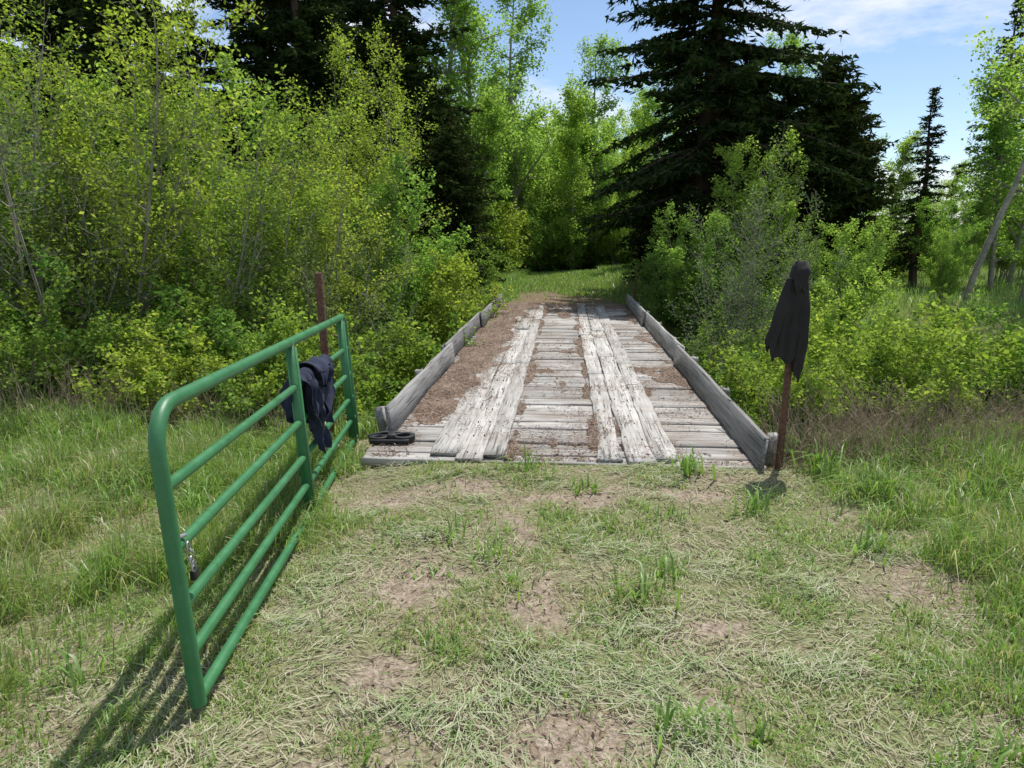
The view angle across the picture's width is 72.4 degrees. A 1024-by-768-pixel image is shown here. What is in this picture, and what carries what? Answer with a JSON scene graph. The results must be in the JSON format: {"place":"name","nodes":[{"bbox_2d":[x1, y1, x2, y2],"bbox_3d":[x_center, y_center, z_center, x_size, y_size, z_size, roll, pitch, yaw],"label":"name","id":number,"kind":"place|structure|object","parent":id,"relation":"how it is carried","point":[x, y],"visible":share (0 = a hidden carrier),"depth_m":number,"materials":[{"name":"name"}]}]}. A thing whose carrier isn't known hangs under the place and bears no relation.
{"place":"outdoors","nodes":[
{"label":"outdoors","id":0,"kind":"place"},
{"bbox_2d":[0,262,1023,767],"bbox_3d":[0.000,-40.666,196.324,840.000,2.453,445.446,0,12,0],"label":"ground","id":1,"kind":"structure","parent":0,"point":[564,732],"depth_m":2.94,"materials":[{"name":"soil"}]},
{"bbox_2d":[0,0,81,195],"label":"fir tree","id":2,"kind":"object","parent":1,"relation":"on","point":[13,35],"visible":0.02,"depth_m":18.70,"materials":[{"name":"green plant"}]},
{"bbox_2d":[0,270,89,363],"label":"bush","id":3,"kind":"object","parent":1,"relation":"on","point":[31,300],"visible":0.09,"depth_m":7.37,"materials":[{"name":"green plant"}]},
{"bbox_2d":[0,48,117,319],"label":"willow shrub","id":4,"kind":"object","parent":1,"relation":"on","point":[11,189],"visible":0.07,"depth_m":8.25,"materials":[{"name":"green plant"}]},
{"bbox_2d":[0,0,128,253],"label":"willow shrub","id":5,"kind":"object","parent":1,"relation":"on","point":[71,34],"visible":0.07,"depth_m":12.60,"materials":[{"name":"green plant"}]},
{"bbox_2d":[0,272,139,412],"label":"bush","id":6,"kind":"object","parent":1,"relation":"on","point":[50,298],"visible":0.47,"depth_m":6.41,"materials":[{"name":"green plant"}]},
{"bbox_2d":[1,302,188,412],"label":"bush","id":7,"kind":"object","parent":1,"relation":"on","point":[122,347],"visible":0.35,"depth_m":6.49,"materials":[{"name":"green plant"}]},
{"bbox_2d":[0,0,191,350],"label":"willow shrub","id":8,"kind":"object","parent":1,"relation":"on","point":[16,230],"visible":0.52,"depth_m":7.62,"materials":[{"name":"green plant"}]},
{"bbox_2d":[0,21,216,349],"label":"willow shrub","id":9,"kind":"object","parent":1,"relation":"on","point":[17,57],"visible":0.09,"depth_m":9.22,"materials":[{"name":"green plant"}]},
{"bbox_2d":[0,0,224,271],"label":"fir tree","id":10,"kind":"object","parent":1,"relation":"on","point":[52,31],"visible":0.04,"depth_m":16.74,"materials":[{"name":"green plant"}]},
{"bbox_2d":[5,0,260,289],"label":"fir tree","id":11,"kind":"object","parent":1,"relation":"on","point":[92,27],"visible":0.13,"depth_m":15.31,"materials":[{"name":"green plant"}]},
{"bbox_2d":[0,0,266,354],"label":"willow shrub","id":12,"kind":"object","parent":1,"relation":"on","point":[128,255],"visible":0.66,"depth_m":7.90,"materials":[{"name":"green plant"}]},
{"bbox_2d":[0,237,272,405],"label":"bush","id":13,"kind":"object","parent":1,"relation":"on","point":[228,337],"visible":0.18,"depth_m":7.07,"materials":[{"name":"green plant"}]},
{"bbox_2d":[0,28,331,345],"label":"willow shrub","id":14,"kind":"object","parent":1,"relation":"on","point":[251,258],"visible":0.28,"depth_m":8.37,"materials":[{"name":"green plant"}]},
{"bbox_2d":[75,272,272,390],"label":"bush","id":15,"kind":"object","parent":1,"relation":"on","point":[196,311],"visible":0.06,"depth_m":7.64,"materials":[{"name":"green plant"}]},
{"bbox_2d":[72,310,280,425],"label":"bush","id":16,"kind":"object","parent":1,"relation":"on","point":[188,369],"visible":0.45,"depth_m":6.26,"materials":[{"name":"green plant"}]},
{"bbox_2d":[29,86,326,323],"bbox_3d":[-4.491,-1.576,10.132,2.966,5.520,3.463,7,14,27],"label":"willow shrub","id":17,"kind":"object","parent":1,"relation":"on","point":[228,178],"visible":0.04,"depth_m":10.21,"materials":[{"name":"green plant"}]},
{"bbox_2d":[64,46,304,282],"bbox_3d":[-5.833,-3.025,13.435,3.834,6.122,3.734,2,13,8],"label":"willow shrub","id":18,"kind":"object","parent":1,"relation":"on","point":[236,84],"visible":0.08,"depth_m":12.50,"materials":[{"name":"green plant"}]},
{"bbox_2d":[104,179,300,349],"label":"willow shrub","id":19,"kind":"object","parent":1,"relation":"on","point":[226,228],"visible":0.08,"depth_m":9.55,"materials":[{"name":"green plant"}]},
{"bbox_2d":[83,29,362,356],"bbox_3d":[-3.303,-1.451,8.922,3.134,5.506,2.828,-12,17,-43],"label":"willow shrub","id":20,"kind":"object","parent":1,"relation":"on","point":[274,138],"visible":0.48,"depth_m":8.53,"materials":[{"name":"green plant"}]},
{"bbox_2d":[186,244,300,356],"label":"willow shrub","id":21,"kind":"object","parent":1,"relation":"on","point":[230,265],"visible":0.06,"depth_m":8.15,"materials":[{"name":"green plant"}]},
{"bbox_2d":[148,314,359,708],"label":"farm gate","id":22,"kind":"structure","parent":1,"relation":"on","point":[184,595],"depth_m":2.81,"materials":[{"name":"green metal"}]},
{"bbox_2d":[279,354,335,453],"bbox_3d":[-1.292,0.118,4.569,0.249,0.582,1.039,-4,11,-3],"label":"draped shirt","id":23,"kind":"object","parent":22,"relation":"hanging from","point":[317,381],"visible":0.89,"depth_m":4.35,"materials":[{"name":"blue fabric"}]},
{"bbox_2d":[133,281,380,418],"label":"bush","id":24,"kind":"object","parent":1,"relation":"on","point":[278,332],"visible":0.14,"depth_m":7.02,"materials":[{"name":"green plant"}]},
{"bbox_2d":[156,0,395,241],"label":"fir tree","id":25,"kind":"object","parent":1,"relation":"on","point":[257,47],"visible":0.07,"depth_m":18.85,"materials":[{"name":"green plant"}]},
{"bbox_2d":[193,316,381,438],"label":"bush","id":26,"kind":"object","parent":1,"relation":"on","point":[243,408],"visible":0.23,"depth_m":6.36,"materials":[{"name":"green plant"}]},
{"bbox_2d":[192,0,402,293],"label":"fir tree","id":27,"kind":"object","parent":1,"relation":"on","point":[299,23],"visible":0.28,"depth_m":17.18,"materials":[{"name":"green plant"}]},
{"bbox_2d":[195,93,420,378],"bbox_3d":[-2.948,-1.416,10.588,2.530,5.025,3.761,6,14,25],"label":"willow shrub","id":28,"kind":"object","parent":1,"relation":"on","point":[342,261],"visible":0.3,"depth_m":10.17,"materials":[{"name":"green plant"}]},
{"bbox_2d":[203,103,420,349],"bbox_3d":[-3.346,-1.804,11.372,3.380,5.438,3.668,0,12,2],"label":"willow shrub","id":29,"kind":"object","parent":1,"relation":"on","point":[313,246],"visible":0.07,"depth_m":11.65,"materials":[{"name":"green plant"}]},
{"bbox_2d":[314,273,335,439],"bbox_3d":[-1.611,-0.074,6.095,0.116,1.771,0.074,-12,17,-44],"label":"gate post","id":30,"kind":"object","parent":1,"relation":"on","point":[321,310],"visible":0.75,"depth_m":5.94,"materials":[{"name":"wood"}]},
{"bbox_2d":[210,75,446,335],"bbox_3d":[-3.409,-2.395,12.464,4.436,5.927,2.985,3,13,12],"label":"willow shrub","id":31,"kind":"object","parent":1,"relation":"on","point":[381,161],"visible":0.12,"depth_m":12.35,"materials":[{"name":"green plant"}]},
{"bbox_2d":[264,174,425,407],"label":"willow shrub","id":32,"kind":"object","parent":1,"relation":"on","point":[307,296],"visible":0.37,"depth_m":9.49,"materials":[{"name":"green plant"}]},
{"bbox_2d":[301,317,409,425],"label":"bush","id":33,"kind":"object","parent":1,"relation":"on","point":[374,382],"visible":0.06,"depth_m":9.16,"materials":[{"name":"green plant"}]},
{"bbox_2d":[277,7,457,271],"bbox_3d":[-3.118,-4.418,14.676,3.502,6.153,3.161,5,13,20],"label":"willow shrub","id":34,"kind":"object","parent":1,"relation":"on","point":[365,151],"visible":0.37,"depth_m":14.16,"materials":[{"name":"green plant"}]},
{"bbox_2d":[307,150,473,368],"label":"willow shrub","id":35,"kind":"object","parent":1,"relation":"on","point":[445,248],"visible":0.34,"depth_m":12.15,"materials":[{"name":"green plant"}]},
{"bbox_2d":[327,292,475,404],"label":"bush","id":36,"kind":"object","parent":1,"relation":"on","point":[410,365],"visible":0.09,"depth_m":10.38,"materials":[{"name":"green plant"}]},
{"bbox_2d":[328,302,486,421],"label":"bush","id":37,"kind":"object","parent":1,"relation":"on","point":[396,389],"visible":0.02,"depth_m":10.07,"materials":[{"name":"green plant"}]},
{"bbox_2d":[318,0,504,263],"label":"fir tree","id":38,"kind":"object","parent":1,"relation":"on","point":[403,20],"visible":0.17,"depth_m":19.93,"materials":[{"name":"green plant"}]},
{"bbox_2d":[341,272,501,356],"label":"bush","id":39,"kind":"object","parent":1,"relation":"on","point":[433,313],"visible":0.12,"depth_m":12.53,"materials":[{"name":"green plant"}]},
{"bbox_2d":[367,72,496,285],"bbox_3d":[-2.428,-5.495,19.758,4.058,6.185,3.843,7,14,28],"label":"juniper tree","id":40,"kind":"object","parent":1,"relation":"on","point":[434,103],"visible":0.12,"depth_m":19.03,"materials":[{"name":"green plant"}]},
{"bbox_2d":[395,123,511,288],"bbox_3d":[-1.612,-4.411,18.304,2.818,4.536,2.976,11,17,41],"label":"juniper tree","id":41,"kind":"object","parent":1,"relation":"on","point":[447,157],"visible":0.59,"depth_m":17.86,"materials":[{"name":"green plant"}]},
{"bbox_2d":[395,240,514,337],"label":"bush","id":42,"kind":"object","parent":1,"relation":"on","point":[458,269],"visible":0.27,"depth_m":13.35,"materials":[{"name":"green plant"}]},
{"bbox_2d":[392,230,519,305],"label":"bush","id":43,"kind":"object","parent":1,"relation":"on","point":[491,278],"visible":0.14,"depth_m":15.03,"materials":[{"name":"green plant"}]},
{"bbox_2d":[408,0,540,154],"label":"aspen tree","id":44,"kind":"object","parent":1,"relation":"on","point":[451,75],"visible":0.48,"depth_m":25.61,"materials":[{"name":"green plant"}]},
{"bbox_2d":[419,0,547,268],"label":"aspen tree","id":45,"kind":"object","parent":1,"relation":"on","point":[510,137],"visible":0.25,"depth_m":26.63,"materials":[{"name":"green plant"}]},
{"bbox_2d":[462,80,514,270],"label":"aspen tree","id":46,"kind":"object","parent":1,"relation":"on","point":[490,143],"visible":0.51,"depth_m":22.79,"materials":[{"name":"green plant"}]},
{"bbox_2d":[0,444,1001,767],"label":"mown hay","id":47,"kind":"object","parent":1,"relation":"on","point":[630,698],"visible":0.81,"depth_m":2.64,"materials":[{"name":"plant"}]},
{"bbox_2d":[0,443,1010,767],"bbox_3d":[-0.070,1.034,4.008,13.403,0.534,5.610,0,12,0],"label":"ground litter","id":48,"kind":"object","parent":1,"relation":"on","point":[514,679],"visible":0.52,"depth_m":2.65,"materials":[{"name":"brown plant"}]},
{"bbox_2d":[17,470,994,762],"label":"bark chips","id":49,"kind":"object","parent":1,"relation":"on","point":[531,746],"visible":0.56,"depth_m":2.42,"materials":[{"name":"brown wood"}]},
{"bbox_2d":[0,423,1023,767],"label":"grass clippings","id":50,"kind":"object","parent":1,"relation":"on","point":[468,671],"depth_m":2.78,"materials":[{"name":"plant"}]},
{"bbox_2d":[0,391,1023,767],"bbox_3d":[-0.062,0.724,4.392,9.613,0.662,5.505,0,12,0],"label":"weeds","id":51,"kind":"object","parent":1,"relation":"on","point":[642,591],"visible":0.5,"depth_m":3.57,"materials":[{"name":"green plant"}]},
{"bbox_2d":[0,341,1023,486],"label":"dry stalks","id":52,"kind":"object","parent":1,"relation":"on","point":[858,425],"visible":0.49,"depth_m":5.16,"materials":[{"name":"plant"}]},
{"bbox_2d":[458,0,565,219],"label":"aspen tree","id":53,"kind":"object","parent":1,"relation":"on","point":[514,169],"visible":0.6,"depth_m":30.20,"materials":[{"name":"green plant"}]},
{"bbox_2d":[476,76,555,242],"bbox_3d":[0.254,-9.370,31.588,3.350,8.666,3.433,-8,15,-33],"label":"aspen tree","id":54,"kind":"object","parent":1,"relation":"on","point":[529,205],"visible":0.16,"depth_m":31.48,"materials":[{"name":"green plant"}]},
{"bbox_2d":[10,0,1023,261],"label":"distant woods","id":55,"kind":"object","parent":1,"relation":"on","point":[790,40],"visible":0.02,"depth_m":35.44,"materials":[{"name":"green plant"}]},
{"bbox_2d":[526,140,598,232],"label":"aspen thicket","id":56,"kind":"object","parent":1,"relation":"on","point":[556,161],"visible":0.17,"depth_m":33.17,"materials":[{"name":"green plant"}]},
{"bbox_2d":[359,294,777,470],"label":"wooden bridge","id":57,"kind":"structure","parent":1,"relation":"on","point":[595,383],"depth_m":6.64,"materials":[{"name":"grey wood"}]},
{"bbox_2d":[367,431,414,443],"bbox_3d":[-0.946,0.415,5.478,0.376,0.064,0.190,-2,13,-8],"label":"steel bracket","id":58,"kind":"object","parent":57,"relation":"attached to","point":[391,437],"visible":1,"depth_m":5.44,"materials":[{"name":"black metal"}]},
{"bbox_2d":[538,69,600,270],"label":"aspen tree","id":59,"kind":"object","parent":1,"relation":"on","point":[576,110],"visible":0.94,"depth_m":28.58,"materials":[{"name":"green plant"}]},
{"bbox_2d":[533,29,638,208],"bbox_3d":[3.663,-10.883,33.033,3.636,10.992,5.038,8,15,33],"label":"aspen tree","id":60,"kind":"object","parent":1,"relation":"on","point":[607,65],"visible":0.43,"depth_m":32.30,"materials":[{"name":"green plant"}]},
{"bbox_2d":[561,86,620,263],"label":"aspen tree","id":61,"kind":"object","parent":1,"relation":"on","point":[599,158],"visible":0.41,"depth_m":31.03,"materials":[{"name":"green plant"}]},
{"bbox_2d":[594,192,631,265],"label":"aspen thicket","id":62,"kind":"object","parent":1,"relation":"on","point":[614,239],"visible":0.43,"depth_m":30.21,"materials":[{"name":"green plant"}]},
{"bbox_2d":[256,176,1023,280],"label":"distant thicket","id":63,"kind":"object","parent":1,"relation":"on","point":[531,253],"visible":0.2,"depth_m":29.39,"materials":[{"name":"green plant"}]},
{"bbox_2d":[618,154,668,281],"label":"juniper tree","id":64,"kind":"object","parent":1,"relation":"on","point":[640,252],"visible":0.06,"depth_m":21.40,"materials":[{"name":"green plant"}]},
{"bbox_2d":[602,64,685,195],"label":"aspen tree","id":65,"kind":"object","parent":1,"relation":"on","point":[647,113],"visible":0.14,"depth_m":26.92,"materials":[{"name":"green plant"}]},
{"bbox_2d":[629,231,741,329],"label":"bush","id":66,"kind":"object","parent":1,"relation":"on","point":[658,297],"visible":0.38,"depth_m":13.94,"materials":[{"name":"green plant"}]},
{"bbox_2d":[652,185,721,291],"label":"shrub","id":67,"kind":"object","parent":1,"relation":"on","point":[690,194],"visible":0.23,"depth_m":16.75,"materials":[{"name":"green plant"}]},
{"bbox_2d":[641,202,738,343],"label":"willow shrub","id":68,"kind":"object","parent":1,"relation":"on","point":[678,252],"visible":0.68,"depth_m":13.36,"materials":[{"name":"green plant"}]},
{"bbox_2d":[671,292,754,382],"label":"bush","id":69,"kind":"object","parent":1,"relation":"on","point":[701,330],"visible":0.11,"depth_m":12.18,"materials":[{"name":"green plant"}]},
{"bbox_2d":[574,0,886,264],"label":"fir tree","id":70,"kind":"object","parent":1,"relation":"on","point":[710,53],"visible":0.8,"depth_m":16.74,"materials":[{"name":"green plant"}]},
{"bbox_2d":[662,278,811,404],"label":"willow shrub","id":71,"kind":"object","parent":1,"relation":"on","point":[728,343],"visible":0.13,"depth_m":9.30,"materials":[{"name":"green plant"}]},
{"bbox_2d":[669,123,838,391],"bbox_3d":[4.279,-2.146,12.697,2.957,4.758,3.209,-9,15,-35],"label":"willow shrub","id":72,"kind":"object","parent":1,"relation":"on","point":[751,242],"visible":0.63,"depth_m":12.32,"materials":[{"name":"green plant"}]},
{"bbox_2d":[706,126,811,303],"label":"willow shrub","id":73,"kind":"object","parent":1,"relation":"on","point":[739,196],"visible":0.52,"depth_m":15.05,"materials":[{"name":"green plant"}]},
{"bbox_2d":[679,184,852,403],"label":"willow shrub","id":74,"kind":"object","parent":1,"relation":"on","point":[736,278],"visible":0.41,"depth_m":10.65,"materials":[{"name":"green plant"}]},
{"bbox_2d":[712,90,849,293],"bbox_3d":[7.026,-4.841,18.204,3.607,5.498,3.416,8,15,32],"label":"fir tree","id":75,"kind":"object","parent":1,"relation":"on","point":[793,102],"visible":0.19,"depth_m":17.54,"materials":[{"name":"green plant"}]},
{"bbox_2d":[775,361,792,471],"bbox_3d":[1.888,0.124,4.839,0.053,1.720,0.053,1,12,0],"label":"fence post","id":76,"kind":"object","parent":1,"relation":"on","point":[788,368],"visible":0.45,"depth_m":4.84,"materials":[{"name":"wood"}]},
{"bbox_2d":[765,261,811,381],"bbox_3d":[1.847,-0.415,4.709,0.286,0.813,0.155,0,12,0],"label":"hanging jacket","id":77,"kind":"object","parent":76,"relation":"hanging from","point":[786,338],"visible":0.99,"depth_m":4.65,"materials":[{"name":"black fabric"}]},
{"bbox_2d":[729,347,861,433],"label":"bush","id":78,"kind":"object","parent":1,"relation":"on","point":[764,394],"visible":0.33,"depth_m":5.80,"materials":[{"name":"green plant"}]},
{"bbox_2d":[696,309,895,412],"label":"bush","id":79,"kind":"object","parent":1,"relation":"on","point":[732,391],"depth_m":8.51,"materials":[{"name":"green plant"}]},
{"bbox_2d":[704,325,895,402],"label":"bush","id":80,"kind":"object","parent":1,"relation":"on","point":[709,349],"visible":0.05,"depth_m":10.26,"materials":[{"name":"green plant"}]},
{"bbox_2d":[704,339,910,419],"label":"bush","id":81,"kind":"object","parent":1,"relation":"on","point":[733,361],"visible":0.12,"depth_m":7.02,"materials":[{"name":"green plant"}]},
{"bbox_2d":[756,187,898,339],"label":"willow shrub","id":82,"kind":"object","parent":1,"relation":"on","point":[819,265],"visible":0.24,"depth_m":12.89,"materials":[{"name":"green plant"}]},
{"bbox_2d":[762,54,912,290],"bbox_3d":[8.334,-5.353,18.772,3.929,6.323,4.148,1,12,4],"label":"fir tree","id":83,"kind":"object","parent":1,"relation":"on","point":[843,119],"visible":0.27,"depth_m":17.90,"materials":[{"name":"green plant"}]},
{"bbox_2d":[770,263,909,382],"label":"willow shrub","id":84,"kind":"object","parent":1,"relation":"on","point":[828,323],"visible":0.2,"depth_m":9.94,"materials":[{"name":"green plant"}]},
{"bbox_2d":[812,208,897,341],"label":"willow shrub","id":85,"kind":"object","parent":1,"relation":"on","point":[864,237],"visible":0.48,"depth_m":13.17,"materials":[{"name":"green plant"}]},
{"bbox_2d":[820,99,902,284],"bbox_3d":[9.281,-5.210,19.871,3.416,5.498,3.607,8,15,32],"label":"tree","id":86,"kind":"object","parent":1,"relation":"on","point":[888,193],"visible":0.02,"depth_m":19.14,"materials":[{"name":"green plant"}]},
{"bbox_2d":[761,325,985,411],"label":"bush","id":87,"kind":"object","parent":1,"relation":"on","point":[970,347],"visible":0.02,"depth_m":6.30,"materials":[{"name":"green plant"}]},
{"bbox_2d":[778,305,988,432],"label":"bush","id":88,"kind":"object","parent":1,"relation":"on","point":[892,356],"visible":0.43,"depth_m":5.61,"materials":[{"name":"green plant"}]},
{"bbox_2d":[868,125,925,265],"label":"aspen tree","id":89,"kind":"object","parent":1,"relation":"on","point":[905,176],"visible":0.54,"depth_m":23.28,"materials":[{"name":"green plant"}]},
{"bbox_2d":[817,282,1023,409],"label":"bush","id":90,"kind":"object","parent":1,"relation":"on","point":[944,318],"visible":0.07,"depth_m":6.82,"materials":[{"name":"green plant"}]},
{"bbox_2d":[883,85,959,286],"bbox_3d":[11.966,-5.625,20.294,2.029,5.678,2.068,-4,13,-16],"label":"fir tree","id":91,"kind":"object","parent":1,"relation":"on","point":[924,192],"visible":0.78,"depth_m":20.13,"materials":[{"name":"green plant"}]},
{"bbox_2d":[861,289,1023,437],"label":"bush","id":92,"kind":"object","parent":1,"relation":"on","point":[982,315],"visible":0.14,"depth_m":6.01,"materials":[{"name":"green plant"}]},
{"bbox_2d":[864,351,1023,436],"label":"bush","id":93,"kind":"object","parent":1,"relation":"on","point":[910,385],"visible":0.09,"depth_m":5.54,"materials":[{"name":"green plant"}]},
{"bbox_2d":[918,219,981,306],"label":"willow shrub","id":94,"kind":"object","parent":1,"relation":"on","point":[946,265],"visible":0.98,"depth_m":15.17,"materials":[{"name":"green plant"}]},
{"bbox_2d":[907,189,992,275],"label":"willow shrub","id":95,"kind":"object","parent":1,"relation":"on","point":[953,221],"visible":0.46,"depth_m":18.46,"materials":[{"name":"green plant"}]},
{"bbox_2d":[930,168,1001,285],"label":"willow shrub","id":96,"kind":"object","parent":1,"relation":"on","point":[970,221],"visible":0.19,"depth_m":20.16,"materials":[{"name":"green plant"}]},
{"bbox_2d":[951,57,1023,290],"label":"aspen tree","id":97,"kind":"object","parent":1,"relation":"on","point":[996,132],"visible":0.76,"depth_m":19.71,"materials":[{"name":"green plant"}]},
{"bbox_2d":[954,16,1023,304],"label":"aspen tree","id":98,"kind":"object","parent":1,"relation":"on","point":[985,249],"visible":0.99,"depth_m":15.39,"materials":[{"name":"green plant"}]},
{"bbox_2d":[954,0,1023,220],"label":"aspen tree","id":99,"kind":"object","parent":1,"relation":"on","point":[1006,142],"visible":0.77,"depth_m":18.59,"materials":[{"name":"green plant"}]},
{"bbox_2d":[979,113,1023,286],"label":"aspen tree","id":100,"kind":"object","parent":1,"relation":"on","point":[1012,267],"visible":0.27,"depth_m":21.65,"materials":[{"name":"green plant"}]},
{"bbox_2d":[979,184,1023,281],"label":"willow shrub","id":101,"kind":"object","parent":1,"relation":"on","point":[1009,237],"visible":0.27,"depth_m":23.46,"materials":[{"name":"green plant"}]},
{"bbox_2d":[989,28,1023,301],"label":"aspen tree","id":102,"kind":"object","parent":1,"relation":"on","point":[1009,50],"visible":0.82,"depth_m":16.59,"materials":[{"name":"green plant"}]},
{"bbox_2d":[0,388,1023,767],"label":"grass","id":103,"kind":"structure","parent":0,"point":[26,548],"depth_m":3.52,"materials":[{"name":"green plant"}]},
{"bbox_2d":[0,0,1023,232],"label":"sky","id":104,"kind":"structure","parent":0,"point":[908,48],"materials":[{"name":"blue"}]},
{"bbox_2d":[20,259,1023,438],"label":"meadow grass","id":105,"kind":"structure","parent":0,"point":[621,287],"depth_m":18.27,"materials":[{"name":"green plant"}]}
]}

